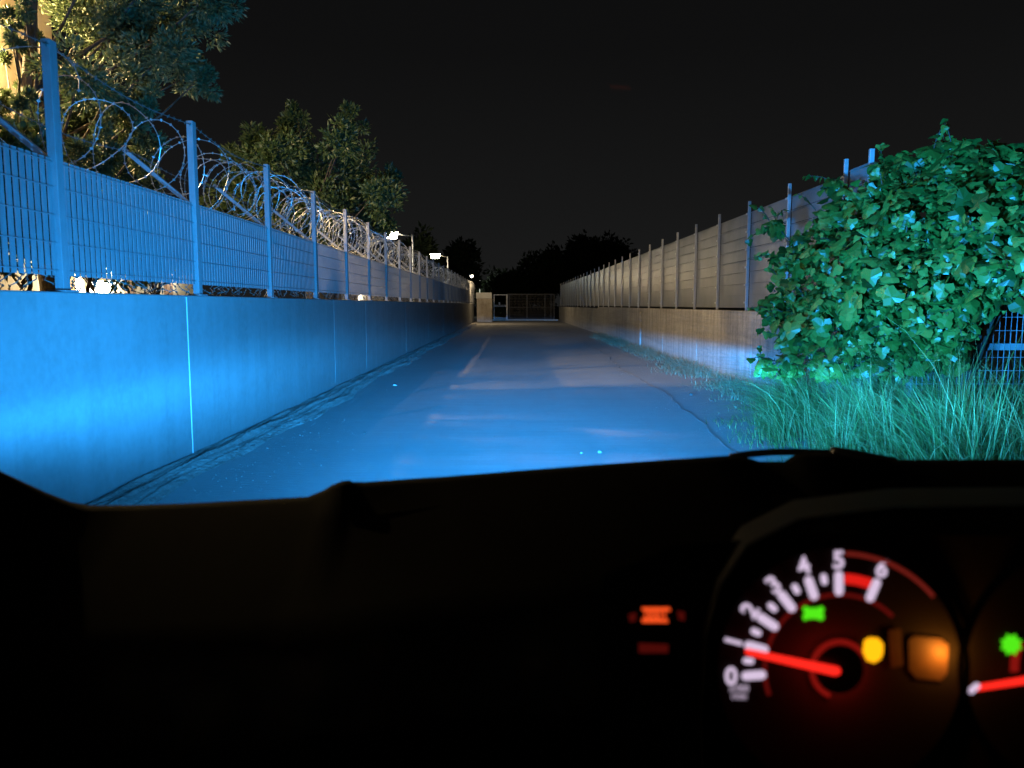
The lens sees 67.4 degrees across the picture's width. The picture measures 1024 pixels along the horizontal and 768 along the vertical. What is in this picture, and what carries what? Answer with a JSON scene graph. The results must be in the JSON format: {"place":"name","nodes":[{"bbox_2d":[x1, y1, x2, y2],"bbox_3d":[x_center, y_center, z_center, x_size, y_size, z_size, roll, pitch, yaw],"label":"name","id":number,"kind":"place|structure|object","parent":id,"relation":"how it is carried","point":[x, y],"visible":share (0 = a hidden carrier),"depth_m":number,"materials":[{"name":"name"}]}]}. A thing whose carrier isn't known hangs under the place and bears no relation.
{"place":"outdoors","nodes":[
{"label":"outdoors","id":0,"kind":"place"},
{"bbox_2d":[0,0,51,290],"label":"apartment house","id":1,"kind":"structure","parent":0,"point":[46,32],"depth_m":12.35,"materials":[{"name":"beige"}]},
{"bbox_2d":[306,292,382,300],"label":"yard wall","id":2,"kind":"structure","parent":0,"point":[322,296],"depth_m":26.71,"materials":[{"name":"beige paint"}]},
{"bbox_2d":[156,320,734,503],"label":"road","id":3,"kind":"structure","parent":0,"point":[482,407],"depth_m":8.28,"materials":[{"name":"grey asphalt"}]},
{"bbox_2d":[87,321,480,505],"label":"dirt","id":4,"kind":"structure","parent":3,"relation":"on","point":[155,486],"depth_m":7.11,"materials":[{"name":"soil"}]},
{"bbox_2d":[494,294,507,318],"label":"wicket gate","id":5,"kind":"structure","parent":3,"relation":"on","point":[506,305],"depth_m":63.24,"materials":[{"name":"metal"}]},
{"bbox_2d":[0,446,1023,767],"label":"car","id":6,"kind":"object","parent":3,"relation":"on","point":[834,606],"visible":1,"depth_m":0.62,"materials":[{"name":"black plastic"}]},
{"bbox_2d":[492,319,557,320],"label":"threshold kerb","id":7,"kind":"structure","parent":3,"relation":"on","point":[529,319],"depth_m":63.09,"materials":[{"name":"grey concrete"}]},
{"bbox_2d":[508,294,554,318],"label":"metal gate","id":8,"kind":"structure","parent":3,"relation":"on","point":[534,307],"depth_m":63.66,"materials":[{"name":"metal"}]},
{"bbox_2d":[174,348,812,502],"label":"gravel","id":9,"kind":"structure","parent":0,"point":[383,423],"depth_m":7.39,"materials":[{"name":"grey gravel"}]},
{"bbox_2d":[50,0,1023,305],"label":"sky","id":10,"kind":"structure","parent":0,"point":[512,128],"materials":[{"name":"black"}]},
{"bbox_2d":[474,306,1023,457],"bbox_3d":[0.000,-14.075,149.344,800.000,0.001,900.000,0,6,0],"label":"ground","id":11,"kind":"structure","parent":0,"point":[502,315],"depth_m":33.78,"materials":[{"name":"soil"}]},
{"bbox_2d":[0,106,50,283],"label":"shrub","id":12,"kind":"object","parent":11,"relation":"on","point":[17,143],"visible":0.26,"depth_m":6.59,"materials":[{"name":"green plant"}]},
{"bbox_2d":[0,109,125,290],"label":"shrub","id":13,"kind":"object","parent":11,"relation":"on","point":[21,125],"visible":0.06,"depth_m":7.25,"materials":[{"name":"green plant"}]},
{"bbox_2d":[38,191,156,292],"bbox_3d":[-4.845,-0.910,8.679,1.318,2.662,2.064,0,6,0],"label":"shrub","id":14,"kind":"object","parent":11,"relation":"on","point":[89,284],"visible":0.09,"depth_m":8.65,"materials":[{"name":"green plant"}]},
{"bbox_2d":[0,0,249,290],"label":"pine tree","id":15,"kind":"object","parent":11,"relation":"on","point":[122,42],"visible":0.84,"depth_m":9.24,"materials":[{"name":"green plant"}]},
{"bbox_2d":[70,268,192,294],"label":"outbuilding","id":16,"kind":"structure","parent":11,"relation":"on","point":[80,282],"depth_m":16.42,"materials":[{"name":"beige paint"}]},
{"bbox_2d":[84,274,111,292],"bbox_3d":[-7.655,-1.885,14.294,0.551,0.408,0.494,0,6,0],"label":"wall lamp","id":17,"kind":"object","parent":16,"relation":"attached to","point":[101,284],"visible":0.26,"depth_m":14.19,"materials":[{"name":"metal"}]},
{"bbox_2d":[102,210,208,293],"bbox_3d":[-4.770,-1.097,10.389,1.376,2.684,2.135,0,6,0],"label":"shrub","id":18,"kind":"object","parent":11,"relation":"on","point":[145,283],"visible":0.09,"depth_m":9.86,"materials":[{"name":"green plant"}]},
{"bbox_2d":[0,290,473,504],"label":"concrete wall","id":19,"kind":"structure","parent":11,"relation":"on","point":[102,394],"depth_m":6.00,"materials":[{"name":"white concrete"}]},
{"bbox_2d":[0,269,471,302],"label":"coping","id":20,"kind":"object","parent":19,"relation":"on","point":[111,282],"visible":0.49,"depth_m":6.62,"materials":[{"name":"concrete"}]},
{"bbox_2d":[0,38,474,303],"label":"wire mesh fence","id":21,"kind":"object","parent":19,"relation":"on","point":[278,260],"visible":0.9,"depth_m":6.26,"materials":[{"name":"metal"}]},
{"bbox_2d":[0,21,473,285],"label":"barbed strand","id":22,"kind":"object","parent":21,"relation":"attached to","point":[77,65],"visible":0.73,"depth_m":6.35,"materials":[{"name":"metal"}]},
{"bbox_2d":[0,44,474,291],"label":"razor wire","id":23,"kind":"object","parent":21,"relation":"attached to","point":[422,260],"visible":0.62,"depth_m":9.59,"materials":[{"name":"metal"}]},
{"bbox_2d":[199,99,409,298],"bbox_3d":[-5.645,-4.723,21.580,5.887,7.624,5.501,0,6,0],"label":"evergreen tree","id":24,"kind":"object","parent":11,"relation":"on","point":[295,152],"visible":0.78,"depth_m":20.99,"materials":[{"name":"green plant"}]},
{"bbox_2d":[389,231,414,301],"bbox_3d":[-5.373,-4.851,36.734,1.431,4.898,0.370,0,6,0],"label":"street lamp","id":25,"kind":"object","parent":11,"relation":"on","point":[396,234],"visible":0.3,"depth_m":36.57,"materials":[{"name":"grey metal"}]},
{"bbox_2d":[389,221,445,301],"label":"broadleaf tree","id":26,"kind":"object","parent":11,"relation":"on","point":[424,246],"visible":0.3,"depth_m":57.12,"materials":[{"name":"green plant"}]},
{"bbox_2d":[430,253,447,267],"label":"street lamp","id":27,"kind":"object","parent":11,"relation":"on","point":[435,255],"visible":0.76,"depth_m":51.89,"materials":[{"name":"grey metal"}]},
{"bbox_2d":[440,235,487,302],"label":"broadleaf tree","id":28,"kind":"object","parent":11,"relation":"on","point":[463,256],"visible":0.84,"depth_m":72.55,"materials":[{"name":"green plant"}]},
{"bbox_2d":[476,293,491,321],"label":"gate pier","id":29,"kind":"structure","parent":11,"relation":"on","point":[484,307],"depth_m":57.72,"materials":[{"name":"concrete"}]},
{"bbox_2d":[474,265,541,316],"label":"broadleaf tree","id":30,"kind":"object","parent":11,"relation":"on","point":[512,281],"visible":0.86,"depth_m":82.56,"materials":[{"name":"green plant"}]},
{"bbox_2d":[515,246,570,315],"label":"broadleaf tree","id":31,"kind":"object","parent":11,"relation":"on","point":[546,271],"visible":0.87,"depth_m":87.59,"materials":[{"name":"green plant"}]},
{"bbox_2d":[546,229,616,306],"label":"broadleaf tree","id":32,"kind":"object","parent":11,"relation":"on","point":[581,254],"visible":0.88,"depth_m":92.16,"materials":[{"name":"green plant"}]},
{"bbox_2d":[592,230,640,306],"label":"broadleaf tree","id":33,"kind":"object","parent":11,"relation":"on","point":[623,250],"visible":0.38,"depth_m":97.07,"materials":[{"name":"green plant"}]},
{"bbox_2d":[559,307,877,409],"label":"retaining wall","id":34,"kind":"structure","parent":11,"relation":"on","point":[690,335],"depth_m":15.90,"materials":[{"name":"concrete"}]},
{"bbox_2d":[560,148,874,310],"bbox_3d":[3.902,-4.421,35.152,0.076,1.810,53.800,0,6,0],"label":"screen fence","id":35,"kind":"object","parent":34,"relation":"on","point":[753,291],"visible":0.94,"depth_m":15.29,"materials":[{"name":"metal"}]},
{"bbox_2d":[544,320,908,460],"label":"verge","id":36,"kind":"structure","parent":11,"relation":"on","point":[676,388],"depth_m":11.03,"materials":[{"name":"soil"}]},
{"bbox_2d":[587,344,733,451],"bbox_3d":[2.169,0.268,10.083,0.364,0.023,32.002,0,6,1],"label":"pavement edge","id":37,"kind":"object","parent":36,"relation":"on","point":[719,440],"visible":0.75,"depth_m":9.45,"materials":[{"name":"concrete"}]},
{"bbox_2d":[586,331,828,420],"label":"dry grass","id":38,"kind":"structure","parent":36,"relation":"on","point":[697,371],"depth_m":14.45,"materials":[{"name":"plant"}]},
{"bbox_2d":[772,337,881,435],"bbox_3d":[2.806,0.079,6.804,1.153,1.051,0.495,-1,6,-12],"label":"tall grass clump","id":39,"kind":"object","parent":36,"relation":"on","point":[870,385],"visible":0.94,"depth_m":6.79,"materials":[{"name":"green plant"}]},
{"bbox_2d":[863,352,983,435],"bbox_3d":[3.475,0.175,6.560,0.869,0.910,0.413,6,8,44],"label":"tall grass clump","id":40,"kind":"object","parent":36,"relation":"on","point":[904,387],"visible":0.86,"depth_m":6.64,"materials":[{"name":"green plant"}]},
{"bbox_2d":[955,358,968,436],"bbox_3d":[3.786,0.210,6.479,0.250,0.851,0.202,-2,6,-19],"label":"spiky weed","id":41,"kind":"object","parent":36,"relation":"on","point":[964,369],"visible":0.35,"depth_m":6.45,"materials":[{"name":"green plant"}]},
{"bbox_2d":[653,303,1023,460],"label":"grass","id":42,"kind":"structure","parent":11,"relation":"on","point":[850,424],"depth_m":6.23,"materials":[{"name":"green plant"}]},
{"bbox_2d":[745,118,1023,409],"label":"vine bush","id":43,"kind":"object","parent":11,"relation":"on","point":[964,253],"visible":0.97,"depth_m":7.47,"materials":[{"name":"green plant"}]},
{"bbox_2d":[902,244,1023,422],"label":"fence","id":44,"kind":"object","parent":11,"relation":"on","point":[1005,346],"visible":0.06,"depth_m":8.06,"materials":[{"name":"metal"}]},
{"bbox_2d":[975,401,1021,453],"bbox_3d":[3.968,0.404,6.230,0.452,0.524,0.339,-6,8,-43],"label":"tall grass clump","id":45,"kind":"object","parent":11,"relation":"on","point":[994,418],"visible":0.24,"depth_m":6.29,"materials":[{"name":"green plant"}]}
]}

